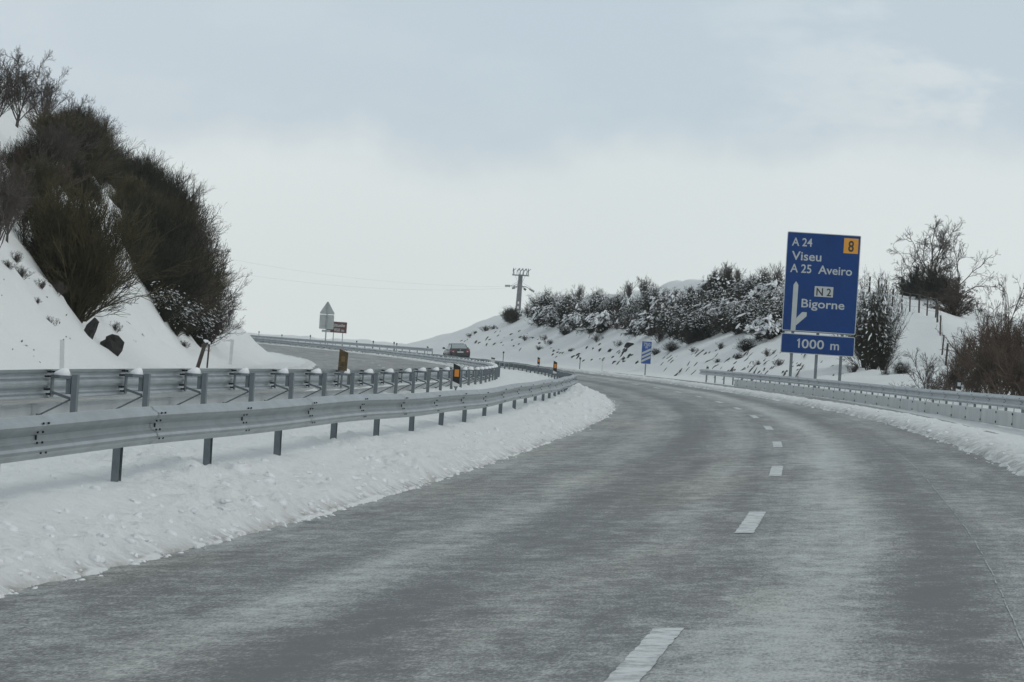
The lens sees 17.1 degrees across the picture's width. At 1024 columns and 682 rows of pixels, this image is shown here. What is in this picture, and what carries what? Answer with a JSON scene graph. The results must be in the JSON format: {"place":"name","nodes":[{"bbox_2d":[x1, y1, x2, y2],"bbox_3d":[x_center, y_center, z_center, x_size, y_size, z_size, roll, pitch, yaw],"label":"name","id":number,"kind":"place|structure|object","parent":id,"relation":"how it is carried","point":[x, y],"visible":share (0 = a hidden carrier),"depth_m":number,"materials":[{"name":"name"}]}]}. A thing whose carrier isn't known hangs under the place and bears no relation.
{"place":"outdoors","nodes":[
{"label":"outdoors","id":0,"kind":"place"},
{"bbox_2d":[0,343,471,404],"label":"opposite road","id":1,"kind":"structure","parent":0,"point":[324,359],"depth_m":185.51,"materials":[{"name":"asphalt"}]},
{"bbox_2d":[443,343,469,357],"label":"car","id":2,"kind":"object","parent":1,"relation":"on","point":[458,349],"visible":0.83,"depth_m":287.64,"materials":[{"name":"paint"}]},
{"bbox_2d":[0,345,1023,681],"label":"road","id":3,"kind":"structure","parent":0,"point":[650,531],"depth_m":22.20,"materials":[{"name":"asphalt"}]},
{"bbox_2d":[0,78,1023,597],"bbox_3d":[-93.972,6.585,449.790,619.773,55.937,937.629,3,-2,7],"label":"snow ground","id":4,"kind":"structure","parent":0,"point":[32,494],"depth_m":57.46,"materials":[{"name":"snow"}]},
{"bbox_2d":[0,52,32,116],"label":"bare tree","id":5,"kind":"object","parent":4,"relation":"on","point":[3,100],"visible":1,"depth_m":123.91,"materials":[{"name":"grey plant"}]},
{"bbox_2d":[0,159,36,242],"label":"bare tree","id":6,"kind":"object","parent":4,"relation":"on","point":[18,184],"visible":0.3,"depth_m":103.37,"materials":[{"name":"grey plant"}]},
{"bbox_2d":[0,141,38,246],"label":"bush","id":7,"kind":"object","parent":4,"relation":"on","point":[10,208],"visible":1,"depth_m":97.46,"materials":[{"name":"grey plant"}]},
{"bbox_2d":[2,137,41,179],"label":"bare bush","id":8,"kind":"object","parent":4,"relation":"on","point":[24,156],"visible":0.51,"depth_m":121.09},
{"bbox_2d":[9,178,42,242],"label":"bare tree","id":9,"kind":"object","parent":4,"relation":"on","point":[26,191],"visible":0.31,"depth_m":108.82,"materials":[{"name":"grey plant"}]},
{"bbox_2d":[0,47,60,126],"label":"bare tree","id":10,"kind":"object","parent":4,"relation":"on","point":[23,98],"visible":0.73,"depth_m":138.61,"materials":[{"name":"grey plant"}]},
{"bbox_2d":[0,132,62,179],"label":"broom bush","id":11,"kind":"object","parent":4,"relation":"on","point":[12,150],"visible":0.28,"depth_m":121.41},
{"bbox_2d":[18,135,59,180],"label":"bush","id":12,"kind":"object","parent":4,"relation":"on","point":[34,151],"visible":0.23,"depth_m":121.07,"materials":[{"name":"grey plant"}]},
{"bbox_2d":[12,127,67,175],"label":"broom bush","id":13,"kind":"object","parent":4,"relation":"on","point":[56,148],"visible":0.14,"depth_m":126.10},
{"bbox_2d":[4,150,81,214],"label":"broom bush","id":14,"kind":"object","parent":4,"relation":"on","point":[40,175],"visible":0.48,"depth_m":116.99,"materials":[{"name":"plant"}]},
{"bbox_2d":[26,64,72,114],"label":"bare tree","id":15,"kind":"object","parent":4,"relation":"on","point":[48,92],"visible":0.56,"depth_m":165.99,"materials":[{"name":"grey plant"}]},
{"bbox_2d":[17,107,93,156],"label":"broom bush","id":16,"kind":"object","parent":4,"relation":"on","point":[44,122],"visible":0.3,"depth_m":138.22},
{"bbox_2d":[15,185,99,270],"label":"broom bush","id":17,"kind":"object","parent":4,"relation":"on","point":[30,217],"visible":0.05,"depth_m":107.99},
{"bbox_2d":[23,100,93,130],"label":"bare bush","id":18,"kind":"object","parent":4,"relation":"on","point":[33,115],"visible":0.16,"depth_m":158.47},
{"bbox_2d":[40,118,79,162],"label":"bush","id":19,"kind":"object","parent":4,"relation":"on","point":[63,135],"visible":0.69,"depth_m":134.06,"materials":[{"name":"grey plant"}]},
{"bbox_2d":[29,120,103,163],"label":"bare bush","id":20,"kind":"object","parent":4,"relation":"on","point":[75,146],"visible":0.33,"depth_m":137.58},
{"bbox_2d":[19,106,118,168],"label":"broom bush","id":21,"kind":"object","parent":4,"relation":"on","point":[95,136],"visible":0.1,"depth_m":143.81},
{"bbox_2d":[57,153,106,198],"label":"broom bush","id":22,"kind":"object","parent":4,"relation":"on","point":[79,172],"visible":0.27,"depth_m":131.35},
{"bbox_2d":[57,97,119,136],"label":"broom bush","id":23,"kind":"object","parent":4,"relation":"on","point":[81,107],"visible":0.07,"depth_m":177.84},
{"bbox_2d":[84,317,98,339],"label":"boulder","id":24,"kind":"object","parent":4,"relation":"on","point":[90,329],"visible":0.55,"depth_m":104.11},
{"bbox_2d":[67,118,133,185],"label":"broom bush","id":25,"kind":"object","parent":4,"relation":"on","point":[95,163],"visible":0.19,"depth_m":144.05,"materials":[{"name":"plant"}]},
{"bbox_2d":[12,158,201,323],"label":"broom bush","id":26,"kind":"object","parent":4,"relation":"on","point":[74,245],"visible":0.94,"depth_m":105.88,"materials":[{"name":"plant"}]},
{"bbox_2d":[71,106,144,165],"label":"broom bush","id":27,"kind":"object","parent":4,"relation":"on","point":[108,129],"visible":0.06,"depth_m":161.36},
{"bbox_2d":[100,334,124,355],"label":"boulder","id":28,"kind":"object","parent":4,"relation":"on","point":[113,343],"visible":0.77,"depth_m":104.87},
{"bbox_2d":[96,136,142,184],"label":"broom bush","id":29,"kind":"object","parent":4,"relation":"on","point":[112,169],"visible":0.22,"depth_m":159.39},
{"bbox_2d":[101,165,171,207],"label":"broom bush","id":30,"kind":"object","parent":4,"relation":"on","point":[131,184],"visible":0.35,"depth_m":157.15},
{"bbox_2d":[110,185,162,209],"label":"broom bush","id":31,"kind":"object","parent":4,"relation":"on","point":[135,194],"visible":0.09,"depth_m":156.17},
{"bbox_2d":[113,188,180,229],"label":"broom bush","id":32,"kind":"object","parent":4,"relation":"on","point":[149,203],"visible":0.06,"depth_m":147.70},
{"bbox_2d":[111,145,185,201],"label":"broom bush","id":33,"kind":"object","parent":4,"relation":"on","point":[147,173],"visible":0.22,"depth_m":165.66,"materials":[{"name":"plant"}]},
{"bbox_2d":[125,234,202,298],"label":"broom bush","id":34,"kind":"object","parent":4,"relation":"on","point":[169,263],"visible":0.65,"depth_m":133.59,"materials":[{"name":"plant"}]},
{"bbox_2d":[115,195,217,269],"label":"broom bush","id":35,"kind":"object","parent":4,"relation":"on","point":[159,223],"visible":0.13,"depth_m":139.73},
{"bbox_2d":[145,281,191,321],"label":"broom bush","id":36,"kind":"object","parent":4,"relation":"on","point":[165,313],"visible":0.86,"depth_m":132.80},
{"bbox_2d":[131,153,213,227],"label":"broom bush","id":37,"kind":"object","parent":4,"relation":"on","point":[177,188],"visible":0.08,"depth_m":169.91,"materials":[{"name":"plant"}]},
{"bbox_2d":[118,207,226,275],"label":"broom bush","id":38,"kind":"object","parent":4,"relation":"on","point":[172,232],"visible":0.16,"depth_m":139.21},
{"bbox_2d":[120,181,229,256],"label":"broom bush","id":39,"kind":"object","parent":4,"relation":"on","point":[186,209],"visible":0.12,"depth_m":153.82,"materials":[{"name":"plant"}]},
{"bbox_2d":[128,226,222,310],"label":"broom bush","id":40,"kind":"object","parent":4,"relation":"on","point":[193,287],"visible":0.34,"depth_m":134.84,"materials":[{"name":"plant"}]},
{"bbox_2d":[167,302,203,336],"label":"broom bush","id":41,"kind":"object","parent":4,"relation":"on","point":[176,326],"visible":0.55,"depth_m":134.82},
{"bbox_2d":[182,299,215,337],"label":"broom bush","id":42,"kind":"object","parent":4,"relation":"on","point":[202,323],"visible":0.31,"depth_m":140.80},
{"bbox_2d":[172,172,225,238],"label":"broom bush","id":43,"kind":"object","parent":4,"relation":"on","point":[201,202],"visible":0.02,"depth_m":174.88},
{"bbox_2d":[187,260,222,314],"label":"bare bush","id":44,"kind":"object","parent":4,"relation":"on","point":[199,300],"visible":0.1,"depth_m":141.07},
{"bbox_2d":[190,313,223,350],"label":"broom bush","id":45,"kind":"object","parent":4,"relation":"on","point":[198,340],"visible":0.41,"depth_m":142.83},
{"bbox_2d":[189,228,230,267],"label":"bare bush","id":46,"kind":"object","parent":4,"relation":"on","point":[214,251],"visible":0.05,"depth_m":153.29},
{"bbox_2d":[179,231,246,315],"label":"broom bush","id":47,"kind":"object","parent":4,"relation":"on","point":[219,287],"visible":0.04,"depth_m":146.35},
{"bbox_2d":[199,289,240,338],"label":"bare bush","id":48,"kind":"object","parent":4,"relation":"on","point":[230,312],"visible":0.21,"depth_m":148.47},
{"bbox_2d":[196,249,251,310],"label":"broom bush","id":49,"kind":"object","parent":4,"relation":"on","point":[226,290],"visible":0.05,"depth_m":151.64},
{"bbox_2d":[207,312,245,343],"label":"bare bush","id":50,"kind":"object","parent":4,"relation":"on","point":[228,332],"visible":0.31,"depth_m":150.17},
{"bbox_2d":[0,337,499,417],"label":"guardrail","id":51,"kind":"object","parent":4,"relation":"on","point":[71,385],"visible":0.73,"depth_m":47.00,"materials":[{"name":"metal"}]},
{"bbox_2d":[0,341,577,481],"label":"guardrail","id":52,"kind":"object","parent":4,"relation":"on","point":[23,438],"visible":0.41,"depth_m":31.24,"materials":[{"name":"metal"}]},
{"bbox_2d":[319,302,334,347],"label":"warning sign","id":53,"kind":"object","parent":4,"relation":"on","point":[326,322],"visible":0.96,"depth_m":316.37,"materials":[{"name":"metal"}]},
{"bbox_2d":[327,321,346,345],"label":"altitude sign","id":54,"kind":"object","parent":4,"relation":"on","point":[339,327],"visible":0.72,"depth_m":385.67,"materials":[{"name":"metal"}]},
{"bbox_2d":[250,335,432,353],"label":"guardrail","id":55,"kind":"object","parent":4,"relation":"on","point":[358,344],"visible":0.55,"depth_m":372.44,"materials":[{"name":"metal"}]},
{"bbox_2d":[338,349,347,387],"bbox_3d":[-2.908,0.475,58.537,0.150,0.666,0.072,5,-2,4],"label":"delineator post","id":56,"kind":"object","parent":4,"relation":"on","point":[343,362],"visible":1,"depth_m":58.51,"materials":[{"name":"brown plastic"}]},
{"bbox_2d":[502,305,524,323],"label":"dark bush","id":57,"kind":"object","parent":4,"relation":"on","point":[512,317],"visible":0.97,"depth_m":338.79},
{"bbox_2d":[505,268,533,310],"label":"utility pole","id":58,"kind":"object","parent":4,"relation":"on","point":[519,292],"visible":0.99,"depth_m":451.94,"materials":[{"name":"concrete"}]},
{"bbox_2d":[520,287,565,316],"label":"broom bush","id":59,"kind":"object","parent":4,"relation":"on","point":[545,300],"visible":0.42,"depth_m":321.66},
{"bbox_2d":[531,302,560,328],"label":"snowy bush","id":60,"kind":"object","parent":4,"relation":"on","point":[548,319],"visible":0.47,"depth_m":313.27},
{"bbox_2d":[544,290,587,322],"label":"broom bush","id":61,"kind":"object","parent":4,"relation":"on","point":[562,309],"visible":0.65,"depth_m":309.12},
{"bbox_2d":[554,310,581,331],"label":"snowy bush","id":62,"kind":"object","parent":4,"relation":"on","point":[571,319],"visible":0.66,"depth_m":300.18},
{"bbox_2d":[574,308,614,337],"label":"snowy bush","id":63,"kind":"object","parent":4,"relation":"on","point":[599,323],"visible":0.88,"depth_m":284.84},
{"bbox_2d":[576,288,612,319],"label":"broom bush","id":64,"kind":"object","parent":4,"relation":"on","point":[593,304],"visible":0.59,"depth_m":292.63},
{"bbox_2d":[600,292,628,312],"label":"broom bush","id":65,"kind":"object","parent":4,"relation":"on","point":[615,301],"visible":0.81,"depth_m":289.24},
{"bbox_2d":[619,317,649,337],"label":"snowy bush","id":66,"kind":"object","parent":4,"relation":"on","point":[628,329],"visible":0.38,"depth_m":268.97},
{"bbox_2d":[629,310,662,337],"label":"snowy bush","id":67,"kind":"object","parent":4,"relation":"on","point":[645,322],"visible":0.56,"depth_m":262.13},
{"bbox_2d":[641,341,651,374],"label":"countdown sign","id":68,"kind":"object","parent":4,"relation":"on","point":[646,352],"visible":0.98,"depth_m":227.36,"materials":[{"name":"metal"}]},
{"bbox_2d":[629,280,673,312],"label":"broom bush","id":69,"kind":"object","parent":4,"relation":"on","point":[645,301],"visible":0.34,"depth_m":275.88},
{"bbox_2d":[646,301,686,336],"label":"broom bush","id":70,"kind":"object","parent":4,"relation":"on","point":[665,319],"visible":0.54,"depth_m":255.71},
{"bbox_2d":[649,286,684,314],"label":"snowy bush","id":71,"kind":"object","parent":4,"relation":"on","point":[671,296],"visible":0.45,"depth_m":268.18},
{"bbox_2d":[667,319,698,343],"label":"dark bush","id":72,"kind":"object","parent":4,"relation":"on","point":[687,340],"visible":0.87,"depth_m":242.09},
{"bbox_2d":[668,296,707,326],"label":"broom bush","id":73,"kind":"object","parent":4,"relation":"on","point":[691,308],"visible":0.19,"depth_m":250.28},
{"bbox_2d":[668,287,709,307],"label":"broom bush","id":74,"kind":"object","parent":4,"relation":"on","point":[690,297],"visible":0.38,"depth_m":258.30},
{"bbox_2d":[672,309,721,340],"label":"broom bush","id":75,"kind":"object","parent":4,"relation":"on","point":[698,325],"visible":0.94,"depth_m":240.70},
{"bbox_2d":[686,273,729,297],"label":"snowy bush","id":76,"kind":"object","parent":4,"relation":"on","point":[715,283],"visible":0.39,"depth_m":261.03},
{"bbox_2d":[694,281,739,303],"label":"broom bush","id":77,"kind":"object","parent":4,"relation":"on","point":[728,294],"visible":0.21,"depth_m":251.22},
{"bbox_2d":[704,306,732,334],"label":"dark bush","id":78,"kind":"object","parent":4,"relation":"on","point":[716,328],"visible":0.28,"depth_m":238.29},
{"bbox_2d":[702,294,737,317],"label":"snowy bush","id":79,"kind":"object","parent":4,"relation":"on","point":[715,309],"visible":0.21,"depth_m":244.15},
{"bbox_2d":[699,267,744,294],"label":"dark bush","id":80,"kind":"object","parent":4,"relation":"on","point":[724,276],"visible":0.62,"depth_m":261.64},
{"bbox_2d":[616,346,851,380],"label":"rock ledges","id":81,"kind":"object","parent":4,"relation":"on","point":[735,362],"visible":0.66,"depth_m":213.64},
{"bbox_2d":[714,299,756,334],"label":"broom bush","id":82,"kind":"object","parent":4,"relation":"on","point":[731,326],"visible":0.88,"depth_m":232.29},
{"bbox_2d":[720,273,765,301],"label":"broom bush","id":83,"kind":"object","parent":4,"relation":"on","point":[739,290],"visible":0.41,"depth_m":247.24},
{"bbox_2d":[728,306,758,331],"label":"snowy bush","id":84,"kind":"object","parent":4,"relation":"on","point":[738,322],"visible":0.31,"depth_m":231.15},
{"bbox_2d":[732,335,758,351],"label":"broom bush","id":85,"kind":"object","parent":4,"relation":"on","point":[745,345],"visible":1,"depth_m":220.30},
{"bbox_2d":[734,269,783,298],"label":"broom bush","id":86,"kind":"object","parent":4,"relation":"on","point":[759,280],"visible":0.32,"depth_m":245.61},
{"bbox_2d":[747,299,777,320],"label":"broom bush","id":87,"kind":"object","parent":4,"relation":"on","point":[760,308],"visible":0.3,"depth_m":228.73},
{"bbox_2d":[743,312,787,342],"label":"snowy bush","id":88,"kind":"object","parent":4,"relation":"on","point":[771,329],"visible":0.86,"depth_m":220.01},
{"bbox_2d":[749,276,783,302],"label":"snowy bush","id":89,"kind":"object","parent":4,"relation":"on","point":[773,284],"visible":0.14,"depth_m":242.12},
{"bbox_2d":[750,285,783,310],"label":"broom bush","id":90,"kind":"object","parent":4,"relation":"on","point":[774,294],"visible":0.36,"depth_m":231.37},
{"bbox_2d":[752,296,783,321],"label":"broom bush","id":91,"kind":"object","parent":4,"relation":"on","point":[778,310],"visible":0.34,"depth_m":221.20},
{"bbox_2d":[780,231,860,387],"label":"exit sign","id":92,"kind":"object","parent":4,"relation":"on","point":[821,283],"visible":0.94,"depth_m":165.65,"materials":[{"name":"metal"}]},
{"bbox_2d":[827,292,891,367],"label":"broom bush","id":93,"kind":"object","parent":4,"relation":"on","point":[856,358],"visible":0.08,"depth_m":183.78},
{"bbox_2d":[699,369,1023,429],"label":"guardrail","id":94,"kind":"object","parent":4,"relation":"on","point":[1004,417],"visible":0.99,"depth_m":112.49,"materials":[{"name":"metal"}]},
{"bbox_2d":[846,268,915,369],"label":"broom bush","id":95,"kind":"object","parent":4,"relation":"on","point":[872,319],"visible":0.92,"depth_m":180.16,"materials":[{"name":"plant"}]},
{"bbox_2d":[858,324,903,370],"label":"broom bush","id":96,"kind":"object","parent":4,"relation":"on","point":[883,357],"visible":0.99,"depth_m":180.07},
{"bbox_2d":[888,239,926,281],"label":"bare tree","id":97,"kind":"object","parent":4,"relation":"on","point":[906,265],"visible":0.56,"depth_m":233.97,"materials":[{"name":"grey plant"}]},
{"bbox_2d":[868,276,948,365],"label":"wire fence","id":98,"kind":"object","parent":4,"relation":"on","point":[937,307],"visible":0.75,"depth_m":203.46,"materials":[{"name":"brown wood"}]},
{"bbox_2d":[893,260,936,296],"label":"dark bush","id":99,"kind":"object","parent":4,"relation":"on","point":[909,286],"visible":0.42,"depth_m":223.68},
{"bbox_2d":[889,348,956,389],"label":"bare bush","id":100,"kind":"object","parent":4,"relation":"on","point":[928,370],"visible":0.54,"depth_m":133.49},
{"bbox_2d":[896,214,963,275],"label":"bare tree","id":101,"kind":"object","parent":4,"relation":"on","point":[944,248],"visible":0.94,"depth_m":227.81,"materials":[{"name":"grey plant"}]},
{"bbox_2d":[907,258,969,300],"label":"dark bush","id":102,"kind":"object","parent":4,"relation":"on","point":[933,284],"visible":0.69,"depth_m":217.98,"materials":[{"name":"plant"}]},
{"bbox_2d":[917,276,986,316],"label":"dark bush","id":103,"kind":"object","parent":4,"relation":"on","point":[950,301],"visible":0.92,"depth_m":213.07,"materials":[{"name":"plant"}]},
{"bbox_2d":[933,348,972,391],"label":"bare bush","id":104,"kind":"object","parent":4,"relation":"on","point":[952,377],"visible":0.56,"depth_m":132.33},
{"bbox_2d":[926,231,1001,301],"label":"bare tree","id":105,"kind":"object","parent":4,"relation":"on","point":[957,264],"visible":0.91,"depth_m":219.56,"materials":[{"name":"grey plant"}]},
{"bbox_2d":[948,328,979,374],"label":"bare bush","id":106,"kind":"object","parent":4,"relation":"on","point":[964,345],"visible":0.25,"depth_m":158.50,"materials":[{"name":"plant"}]},
{"bbox_2d":[937,349,1004,393],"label":"bare bush","id":107,"kind":"object","parent":4,"relation":"on","point":[965,377],"visible":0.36,"depth_m":124.15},
{"bbox_2d":[935,304,1015,373],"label":"bare bush","id":108,"kind":"object","parent":4,"relation":"on","point":[981,332],"visible":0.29,"depth_m":140.33,"materials":[{"name":"plant"}]},
{"bbox_2d":[955,329,1023,394],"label":"bare bush","id":109,"kind":"object","parent":4,"relation":"on","point":[990,367],"visible":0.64,"depth_m":116.55,"materials":[{"name":"plant"}]},
{"bbox_2d":[969,300,1023,372],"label":"bare bush","id":110,"kind":"object","parent":4,"relation":"on","point":[1013,337],"visible":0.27,"depth_m":133.81,"materials":[{"name":"plant"}]},
{"bbox_2d":[980,342,1023,395],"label":"bare bush","id":111,"kind":"object","parent":4,"relation":"on","point":[1016,376],"visible":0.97,"depth_m":109.00,"materials":[{"name":"plant"}]},
{"bbox_2d":[982,316,1023,390],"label":"bare bush","id":112,"kind":"object","parent":4,"relation":"on","point":[1009,343],"visible":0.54,"depth_m":118.23,"materials":[{"name":"plant"}]},
{"bbox_2d":[984,274,1023,332],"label":"bare tree","id":113,"kind":"object","parent":4,"relation":"on","point":[1008,306],"visible":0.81,"depth_m":153.68,"materials":[{"name":"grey plant"}]},
{"bbox_2d":[0,0,1023,343],"label":"sky","id":114,"kind":"structure","parent":0,"point":[461,144],"materials":[{"name":"grey"}]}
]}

